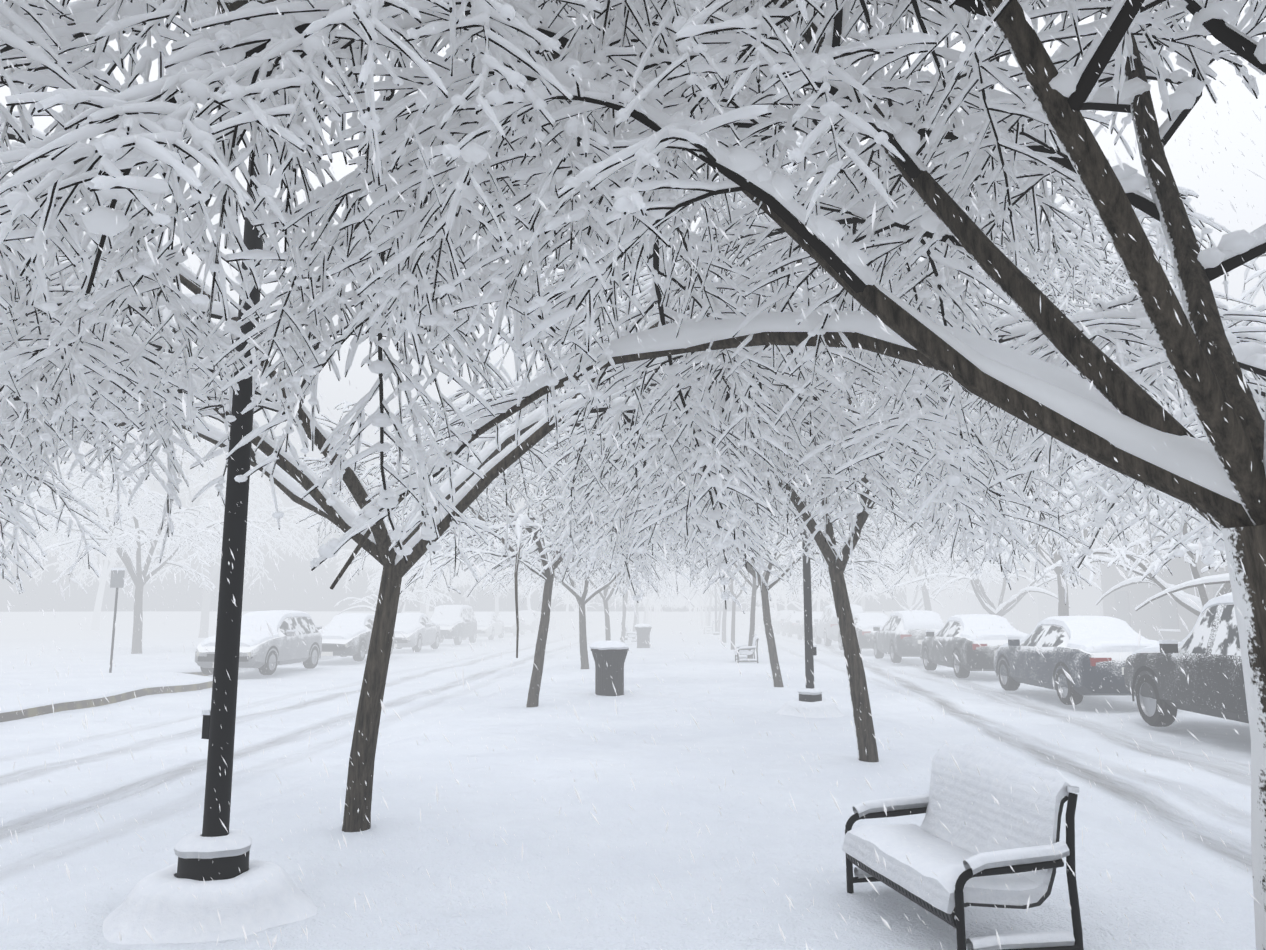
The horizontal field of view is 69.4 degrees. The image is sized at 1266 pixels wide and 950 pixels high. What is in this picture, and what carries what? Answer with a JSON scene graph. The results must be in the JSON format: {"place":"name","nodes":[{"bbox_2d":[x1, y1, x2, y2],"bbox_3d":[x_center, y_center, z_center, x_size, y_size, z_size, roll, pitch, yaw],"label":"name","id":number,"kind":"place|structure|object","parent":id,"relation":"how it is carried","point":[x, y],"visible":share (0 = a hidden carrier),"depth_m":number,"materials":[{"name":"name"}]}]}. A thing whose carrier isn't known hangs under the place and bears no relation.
{"place":"outdoors","nodes":[
{"label":"outdoors","id":0,"kind":"place"},
{"bbox_2d":[0,611,1255,949],"bbox_3d":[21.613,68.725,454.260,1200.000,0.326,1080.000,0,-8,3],"label":"snow ground","id":1,"kind":"structure","parent":0,"point":[1160,909],"depth_m":8.33,"materials":[{"name":"snow"}]},
{"bbox_2d":[0,496,49,575],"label":"tree","id":2,"kind":"object","parent":1,"relation":"on","point":[21,530],"visible":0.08,"depth_m":46.72,"materials":[{"name":"white plant"}]},
{"bbox_2d":[3,460,162,629],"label":"tree","id":3,"kind":"object","parent":1,"relation":"on","point":[103,578],"visible":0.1,"depth_m":70.89,"materials":[{"name":"white plant"}]},
{"bbox_2d":[109,568,125,672],"bbox_3d":[-13.204,3.733,23.271,0.340,2.735,0.095,1,-8,-7],"label":"sign","id":4,"kind":"object","parent":1,"relation":"on","point":[117,581],"visible":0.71,"depth_m":23.38,"materials":[{"name":"black metal"}]},
{"bbox_2d":[0,416,282,653],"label":"tree","id":5,"kind":"object","parent":1,"relation":"on","point":[179,543],"visible":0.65,"depth_m":33.25,"materials":[{"name":"white plant"}]},
{"bbox_2d":[103,13,317,944],"bbox_3d":[-2.248,-0.356,5.248,1.252,5.660,1.189,-3,-9,22],"label":"lamp post","id":6,"kind":"object","parent":1,"relation":"on","point":[176,915],"visible":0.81,"depth_m":4.84,"materials":[{"name":"black metal"}]},
{"bbox_2d":[100,442,350,637],"bbox_3d":[-24.047,3.590,53.293,13.727,12.175,9.271,8,-12,-44],"label":"tree","id":7,"kind":"object","parent":1,"relation":"on","point":[220,508],"visible":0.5,"depth_m":53.97,"materials":[{"name":"white plant"}]},
{"bbox_2d":[195,610,321,674],"bbox_3d":[-10.234,4.584,25.288,2.179,1.675,4.330,-1,-8,3],"label":"hatchback car","id":8,"kind":"object","parent":1,"relation":"on","point":[263,647],"visible":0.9,"depth_m":24.74,"materials":[{"name":"silver paint"}]},
{"bbox_2d":[316,613,394,660],"bbox_3d":[-9.792,5.596,31.796,2.200,1.574,4.730,0,-8,3],"label":"sedan car","id":9,"kind":"object","parent":1,"relation":"on","point":[353,641],"visible":0.69,"depth_m":30.16,"materials":[{"name":"grey paint"}]},
{"bbox_2d":[334,553,453,614],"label":"tree","id":10,"kind":"object","parent":1,"relation":"on","point":[408,595],"visible":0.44,"depth_m":47.18,"materials":[{"name":"white plant"}]},
{"bbox_2d":[324,511,465,612],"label":"tree","id":11,"kind":"object","parent":1,"relation":"on","point":[366,562],"visible":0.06,"depth_m":79.70,"materials":[{"name":"white plant"}]},
{"bbox_2d":[394,612,439,651],"bbox_3d":[-9.488,6.588,38.517,2.200,1.574,4.730,0,-8,2],"label":"sedan car","id":12,"kind":"object","parent":1,"relation":"on","point":[407,625],"visible":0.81,"depth_m":37.77,"materials":[{"name":"silver paint"}]},
{"bbox_2d":[364,555,477,615],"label":"tree","id":13,"kind":"object","parent":1,"relation":"on","point":[427,609],"visible":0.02,"depth_m":109.76,"materials":[{"name":"white plant"}]},
{"bbox_2d":[370,475,490,613],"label":"tree","id":14,"kind":"object","parent":1,"relation":"on","point":[423,606],"visible":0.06,"depth_m":62.00,"materials":[{"name":"white plant"}]},
{"bbox_2d":[434,558,437,608],"bbox_3d":[-9.889,4.759,52.326,2.920,9.195,0.300,0,-8,3],"label":"street light","id":15,"kind":"object","parent":1,"relation":"on","point":[435,588],"visible":0.02,"depth_m":52.06,"materials":[{"name":"black metal"}]},
{"bbox_2d":[430,605,476,644],"bbox_3d":[-9.254,7.484,45.887,2.328,1.954,4.880,-1,-8,3],"label":"suv","id":16,"kind":"object","parent":1,"relation":"on","point":[455,617],"visible":0.69,"depth_m":45.36,"materials":[{"name":"grey paint"}]},
{"bbox_2d":[465,593,469,604],"bbox_3d":[-10.861,9.128,59.805,0.340,2.735,0.095,0,-8,3],"label":"sign","id":17,"kind":"object","parent":1,"relation":"on","point":[467,599],"visible":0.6,"depth_m":59.94,"materials":[{"name":"black metal"}]},
{"bbox_2d":[462,612,503,639],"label":"sedan car","id":18,"kind":"object","parent":1,"relation":"on","point":[484,629],"visible":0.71,"depth_m":52.55,"materials":[{"name":"white paint"}]},
{"bbox_2d":[440,509,561,615],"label":"tree","id":19,"kind":"object","parent":1,"relation":"on","point":[498,594],"visible":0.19,"depth_m":69.65,"materials":[{"name":"white plant"}]},
{"bbox_2d":[497,612,524,635],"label":"sedan car","id":20,"kind":"object","parent":1,"relation":"on","point":[509,620],"visible":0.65,"depth_m":60.49,"materials":[{"name":"grey paint"}]},
{"bbox_2d":[518,610,539,632],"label":"hatchback car","id":21,"kind":"object","parent":1,"relation":"on","point":[532,620],"visible":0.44,"depth_m":68.78,"materials":[{"name":"grey paint"}]},
{"bbox_2d":[485,522,576,609],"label":"tree","id":22,"kind":"object","parent":1,"relation":"on","point":[528,601],"visible":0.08,"depth_m":94.53,"materials":[{"name":"white plant"}]},
{"bbox_2d":[529,611,555,630],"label":"sedan car","id":23,"kind":"object","parent":1,"relation":"on","point":[552,623],"visible":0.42,"depth_m":76.72,"materials":[{"name":"silver paint"}]},
{"bbox_2d":[274,393,818,706],"bbox_3d":[-1.788,0.925,15.428,8.302,6.327,8.117,5,-10,-29],"label":"tree","id":24,"kind":"object","parent":1,"relation":"on","point":[518,554],"visible":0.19,"depth_m":14.66,"materials":[{"name":"white plant"}]},
{"bbox_2d":[536,566,594,621],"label":"tree","id":25,"kind":"object","parent":1,"relation":"on","point":[567,606],"visible":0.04,"depth_m":116.95,"materials":[{"name":"white plant"}]},
{"bbox_2d":[551,587,602,619],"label":"tree","id":26,"kind":"object","parent":1,"relation":"on","point":[576,609],"visible":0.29,"depth_m":138.66,"materials":[{"name":"white plant"}]},
{"bbox_2d":[441,460,717,668],"bbox_3d":[-1.454,1.967,25.171,8.780,7.100,8.222,0,-8,3],"label":"tree","id":27,"kind":"object","parent":1,"relation":"on","point":[582,599],"visible":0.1,"depth_m":24.83,"materials":[{"name":"white plant"}]},
{"bbox_2d":[473,532,694,640],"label":"tree","id":28,"kind":"object","parent":1,"relation":"on","point":[605,598],"visible":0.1,"depth_m":32.98,"materials":[{"name":"white plant"}]},
{"bbox_2d":[589,640,628,695],"bbox_3d":[-0.447,3.605,17.033,0.747,1.026,0.778,0,-8,3],"label":"trash can","id":29,"kind":"object","parent":1,"relation":"on","point":[613,654],"visible":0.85,"depth_m":16.80,"materials":[{"name":"black metal"}]},
{"bbox_2d":[556,552,689,642],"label":"tree","id":30,"kind":"object","parent":1,"relation":"on","point":[626,596],"depth_m":41.49,"materials":[{"name":"white plant"}]},
{"bbox_2d":[617,587,632,644],"bbox_3d":[-0.408,5.178,42.723,1.177,5.660,1.249,-2,-9,13],"label":"lamp post","id":31,"kind":"object","parent":1,"relation":"on","point":[627,642],"visible":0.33,"depth_m":42.21,"materials":[{"name":"grey metal"}]},
{"bbox_2d":[0,72,1253,831],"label":"tree","id":32,"kind":"object","parent":1,"relation":"on","point":[534,428],"visible":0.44,"depth_m":6.39,"materials":[{"name":"white plant"}]},
{"bbox_2d":[625,625,636,641],"bbox_3d":[-0.033,7.938,45.314,0.707,1.017,1.232,0,-8,3],"label":"bench","id":33,"kind":"object","parent":1,"relation":"on","point":[633,634],"visible":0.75,"depth_m":44.77,"materials":[{"name":"white"}]},
{"bbox_2d":[575,556,689,638],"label":"tree","id":34,"kind":"object","parent":1,"relation":"on","point":[635,620],"visible":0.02,"depth_m":50.55,"materials":[{"name":"white plant"}]},
{"bbox_2d":[0,0,1265,949],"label":"tree","id":35,"kind":"object","parent":1,"relation":"on","point":[1095,423],"visible":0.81,"depth_m":3.52,"materials":[{"name":"white plant"}]},
{"bbox_2d":[0,0,1265,600],"bbox_3d":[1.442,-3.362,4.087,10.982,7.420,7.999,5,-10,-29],"label":"tree snow clumps","id":36,"kind":"object","parent":35,"relation":"on","point":[1064,82],"visible":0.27,"depth_m":3.61,"materials":[{"name":"white snow"}]},
{"bbox_2d":[592,588,685,624],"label":"tree","id":37,"kind":"object","parent":1,"relation":"on","point":[648,612],"depth_m":84.90,"materials":[{"name":"white plant"}]},
{"bbox_2d":[591,564,690,623],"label":"tree","id":38,"kind":"object","parent":1,"relation":"on","point":[637,622],"depth_m":58.36,"materials":[{"name":"white plant"}]},
{"bbox_2d":[634,624,651,647],"bbox_3d":[0.423,6.758,38.384,0.747,1.026,0.778,0,-8,3],"label":"trash can","id":39,"kind":"object","parent":1,"relation":"on","point":[643,631],"visible":0.94,"depth_m":38.16,"materials":[{"name":"black metal"}]},
{"bbox_2d":[608,584,684,623],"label":"tree","id":40,"kind":"object","parent":1,"relation":"on","point":[645,607],"visible":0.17,"depth_m":66.81,"materials":[{"name":"white plant"}]},
{"bbox_2d":[639,600,657,622],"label":"tree","id":41,"kind":"object","parent":1,"relation":"on","point":[657,613],"depth_m":110.53,"materials":[{"name":"grey plant"}]},
{"bbox_2d":[608,578,689,623],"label":"tree","id":42,"kind":"object","parent":1,"relation":"on","point":[647,611],"depth_m":75.53,"materials":[{"name":"white plant"}]},
{"bbox_2d":[617,588,682,625],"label":"tree","id":43,"kind":"object","parent":1,"relation":"on","point":[661,602],"visible":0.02,"depth_m":92.44,"materials":[{"name":"white plant"}]},
{"bbox_2d":[630,592,683,624],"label":"tree","id":44,"kind":"object","parent":1,"relation":"on","point":[654,610],"depth_m":101.71,"materials":[{"name":"white plant"}]},
{"bbox_2d":[667,581,721,628],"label":"tree","id":45,"kind":"object","parent":1,"relation":"on","point":[699,602],"depth_m":80.11,"materials":[{"name":"white plant"}]},
{"bbox_2d":[675,595,713,622],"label":"tree","id":46,"kind":"object","parent":1,"relation":"on","point":[693,608],"depth_m":113.95,"materials":[{"name":"white plant"}]},
{"bbox_2d":[674,593,717,617],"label":"tree","id":47,"kind":"object","parent":1,"relation":"on","point":[697,606],"depth_m":104.82,"materials":[{"name":"white plant"}]},
{"bbox_2d":[643,576,750,630],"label":"tree","id":48,"kind":"object","parent":1,"relation":"on","point":[705,605],"visible":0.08,"depth_m":70.69,"materials":[{"name":"white plant"}]},
{"bbox_2d":[667,591,727,624],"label":"tree","id":49,"kind":"object","parent":1,"relation":"on","point":[695,605],"visible":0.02,"depth_m":96.90,"materials":[{"name":"white plant"}]},
{"bbox_2d":[657,563,743,633],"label":"tree","id":50,"kind":"object","parent":1,"relation":"on","point":[709,609],"visible":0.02,"depth_m":62.09,"materials":[{"name":"white plant"}]},
{"bbox_2d":[681,590,723,617],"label":"tree","id":51,"kind":"object","parent":1,"relation":"on","point":[702,604],"visible":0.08,"depth_m":86.90,"materials":[{"name":"white plant"}]},
{"bbox_2d":[703,621,713,633],"bbox_3d":[5.016,10.243,60.923,0.707,1.017,1.232,0,-8,3],"label":"bench","id":52,"kind":"object","parent":1,"relation":"on","point":[708,627],"visible":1,"depth_m":60.37,"materials":[{"name":"white"}]},
{"bbox_2d":[708,574,721,638],"bbox_3d":[4.643,6.461,51.409,1.218,5.660,1.192,1,-8,-7],"label":"lamp post","id":53,"kind":"object","parent":1,"relation":"on","point":[715,635],"visible":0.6,"depth_m":51.02,"materials":[{"name":"black metal"}]},
{"bbox_2d":[663,557,773,634],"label":"tree","id":54,"kind":"object","parent":1,"relation":"on","point":[720,609],"visible":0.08,"depth_m":53.84,"materials":[{"name":"white plant"}]},
{"bbox_2d":[654,539,802,642],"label":"tree","id":55,"kind":"object","parent":1,"relation":"on","point":[724,613],"visible":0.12,"depth_m":45.46,"materials":[{"name":"white plant"}]},
{"bbox_2d":[677,506,801,649],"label":"tree","id":56,"kind":"object","parent":1,"relation":"on","point":[732,591],"visible":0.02,"depth_m":36.98,"materials":[{"name":"white plant"}]},
{"bbox_2d":[734,634,757,662],"bbox_3d":[3.435,5.354,27.820,0.707,1.017,1.232,0,-8,3],"label":"bench","id":57,"kind":"object","parent":1,"relation":"on","point":[743,649],"visible":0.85,"depth_m":27.26,"materials":[{"name":"white"}]},
{"bbox_2d":[736,587,784,609],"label":"tree","id":58,"kind":"object","parent":1,"relation":"on","point":[760,600],"visible":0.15,"depth_m":137.74,"materials":[{"name":"white plant"}]},
{"bbox_2d":[755,607,774,628],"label":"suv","id":59,"kind":"object","parent":1,"relation":"on","point":[758,613],"visible":0.31,"depth_m":79.69,"materials":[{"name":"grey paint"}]},
{"bbox_2d":[629,504,901,658],"bbox_3d":[3.471,2.699,28.129,8.646,6.517,7.003,7,-11,-39],"label":"tree","id":60,"kind":"object","parent":1,"relation":"on","point":[752,584],"visible":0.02,"depth_m":27.98,"materials":[{"name":"white plant"}]},
{"bbox_2d":[760,611,777,630],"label":"sedan car","id":61,"kind":"object","parent":1,"relation":"on","point":[772,614],"visible":0.33,"depth_m":72.98,"materials":[{"name":"grey paint"}]},
{"bbox_2d":[745,578,801,610],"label":"tree","id":62,"kind":"object","parent":1,"relation":"on","point":[774,599],"visible":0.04,"depth_m":118.00,"materials":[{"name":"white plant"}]},
{"bbox_2d":[742,541,814,609],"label":"tree","id":63,"kind":"object","parent":1,"relation":"on","point":[785,601],"visible":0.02,"depth_m":103.05,"materials":[{"name":"white plant"}]},
{"bbox_2d":[542,395,1021,686],"bbox_3d":[2.706,0.726,18.370,9.600,7.544,6.891,0,-8,3],"label":"tree","id":64,"kind":"object","parent":1,"relation":"on","point":[867,531],"visible":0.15,"depth_m":18.83,"materials":[{"name":"white plant"}]},
{"bbox_2d":[771,610,796,633],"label":"hatchback car","id":65,"kind":"object","parent":1,"relation":"on","point":[777,621],"visible":0.5,"depth_m":64.21,"materials":[{"name":"paint"}]},
{"bbox_2d":[780,612,803,636],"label":"sedan car","id":66,"kind":"object","parent":1,"relation":"on","point":[789,626],"visible":0.6,"depth_m":57.27,"materials":[{"name":"grey paint"}]},
{"bbox_2d":[761,579,846,611],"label":"tree","id":67,"kind":"object","parent":1,"relation":"on","point":[800,604],"visible":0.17,"depth_m":91.29,"materials":[{"name":"white plant"}]},
{"bbox_2d":[776,480,844,717],"bbox_3d":[2.721,1.000,14.429,1.272,5.660,1.163,3,-9,-17],"label":"lamp post","id":68,"kind":"object","parent":1,"relation":"on","point":[813,702],"visible":0.6,"depth_m":14.04,"materials":[{"name":"black metal"}]},
{"bbox_2d":[769,530,851,611],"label":"tree","id":69,"kind":"object","parent":1,"relation":"on","point":[819,599],"visible":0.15,"depth_m":80.19,"materials":[{"name":"white plant"}]},
{"bbox_2d":[796,612,837,640],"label":"sedan car","id":70,"kind":"object","parent":1,"relation":"on","point":[800,631],"visible":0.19,"depth_m":50.34,"materials":[{"name":"grey paint"}]},
{"bbox_2d":[814,604,863,645],"bbox_3d":[10.028,7.259,44.361,2.328,1.954,4.880,0,-8,3],"label":"suv","id":71,"kind":"object","parent":1,"relation":"on","point":[824,624],"visible":0.38,"depth_m":42.41,"materials":[{"name":"silver paint"}]},
{"bbox_2d":[782,574,895,604],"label":"tree","id":72,"kind":"object","parent":1,"relation":"on","point":[829,602],"visible":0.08,"depth_m":70.28,"materials":[{"name":"white plant"}]},
{"bbox_2d":[796,512,916,612],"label":"tree","id":73,"kind":"object","parent":1,"relation":"on","point":[862,598],"visible":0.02,"depth_m":61.41,"materials":[{"name":"white plant"}]},
{"bbox_2d":[454,142,1265,761],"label":"tree","id":74,"kind":"object","parent":1,"relation":"on","point":[858,692],"visible":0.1,"depth_m":9.37,"materials":[{"name":"white plant"}]},
{"bbox_2d":[479,133,1264,585],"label":"tree snow clumps","id":75,"kind":"object","parent":74,"relation":"attached to","point":[1045,521],"visible":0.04,"depth_m":9.40,"materials":[{"name":"white snow"}]},
{"bbox_2d":[838,613,888,652],"bbox_3d":[9.612,6.415,37.346,2.200,1.574,4.730,0,-8,2],"label":"sedan car","id":76,"kind":"object","parent":1,"relation":"on","point":[865,632],"visible":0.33,"depth_m":35.47,"materials":[{"name":"grey paint"}]},
{"bbox_2d":[827,528,975,610],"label":"tree","id":77,"kind":"object","parent":1,"relation":"on","point":[918,605],"visible":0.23,"depth_m":52.54,"materials":[{"name":"white plant"}]},
{"bbox_2d":[873,610,944,662],"bbox_3d":[9.313,5.402,30.831,2.179,1.675,4.330,-1,-8,3],"label":"hatchback car","id":78,"kind":"object","parent":1,"relation":"on","point":[907,642],"visible":0.77,"depth_m":29.04,"materials":[{"name":"grey paint"}]},
{"bbox_2d":[860,469,1029,610],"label":"tree","id":79,"kind":"object","parent":1,"relation":"on","point":[925,593],"visible":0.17,"depth_m":44.95,"materials":[{"name":"white plant"}]},
{"bbox_2d":[842,743,1083,949],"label":"bench","id":80,"kind":"object","parent":1,"relation":"on","point":[949,888],"visible":0.98,"depth_m":4.46,"materials":[{"name":"white"}]},
{"bbox_2d":[921,614,1028,677],"bbox_3d":[9.076,4.503,24.397,2.200,1.574,4.730,0,-8,3],"label":"sedan car","id":81,"kind":"object","parent":1,"relation":"on","point":[968,650],"visible":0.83,"depth_m":23.05,"materials":[{"name":"grey paint"}]},
{"bbox_2d":[881,503,1101,616],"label":"tree","id":82,"kind":"object","parent":1,"relation":"on","point":[988,606],"visible":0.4,"depth_m":37.17,"materials":[{"name":"white plant"}]},
{"bbox_2d":[975,463,1090,582],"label":"tree","id":83,"kind":"object","parent":1,"relation":"on","point":[994,568],"depth_m":57.84,"materials":[{"name":"white plant"}]},
{"bbox_2d":[894,361,1198,615],"bbox_3d":[14.103,0.993,29.584,11.615,10.302,7.844,-3,-9,19],"label":"tree","id":84,"kind":"object","parent":1,"relation":"on","point":[1063,609],"visible":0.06,"depth_m":29.43,"materials":[{"name":"white plant"}]},
{"bbox_2d":[993,616,1158,704],"bbox_3d":[8.686,3.555,17.978,2.200,1.574,4.730,0,-8,2],"label":"sedan car","id":85,"kind":"object","parent":1,"relation":"on","point":[1069,651],"visible":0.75,"depth_m":16.70,"materials":[{"name":"grey paint"}]},
{"bbox_2d":[1037,432,1231,616],"bbox_3d":[14.334,1.726,23.157,7.941,7.030,9.125,-6,-10,36],"label":"tree","id":86,"kind":"object","parent":1,"relation":"on","point":[1161,584],"visible":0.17,"depth_m":23.08,"materials":[{"name":"white plant"}]},
{"bbox_2d":[1073,344,1260,596],"bbox_3d":[21.098,0.203,33.416,14.783,13.112,9.984,8,-11,-42],"label":"tree","id":87,"kind":"object","parent":1,"relation":"on","point":[1176,406],"depth_m":33.09,"materials":[{"name":"white plant"}]},
{"bbox_2d":[1135,544,1229,610],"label":"tree","id":88,"kind":"object","parent":1,"relation":"on","point":[1216,579],"visible":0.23,"depth_m":18.98,"materials":[{"name":"white plant"}]},
{"bbox_2d":[1124,592,1248,726],"bbox_3d":[8.418,2.488,12.051,2.328,1.954,4.880,-1,-8,3],"label":"car","id":89,"kind":"object","parent":1,"relation":"on","point":[1204,654],"visible":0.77,"depth_m":12.19,"materials":[{"name":"grey paint"}]},
{"bbox_2d":[1231,253,1265,345],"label":"tree","id":90,"kind":"object","parent":1,"relation":"on","point":[1259,273],"visible":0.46,"depth_m":17.05,"materials":[{"name":"white plant"}]},
{"bbox_2d":[0,0,1265,949],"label":"snowfall","id":91,"kind":"object","parent":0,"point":[642,507],"visible":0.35,"depth_m":1.74,"materials":[{"name":"white"}]},
{"bbox_2d":[0,0,1265,611],"label":"sky","id":92,"kind":"structure","parent":0,"point":[291,594],"materials":[{"name":"white"}]},
{"bbox_2d":[906,485,1103,633],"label":"building","id":93,"kind":"structure","parent":0,"point":[1023,621],"depth_m":53.57,"materials":[{"name":"grey"}]},
{"bbox_2d":[1092,496,1228,641],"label":"building","id":94,"kind":"structure","parent":0,"point":[1172,627],"depth_m":36.36,"materials":[{"name":"grey"}]}
]}

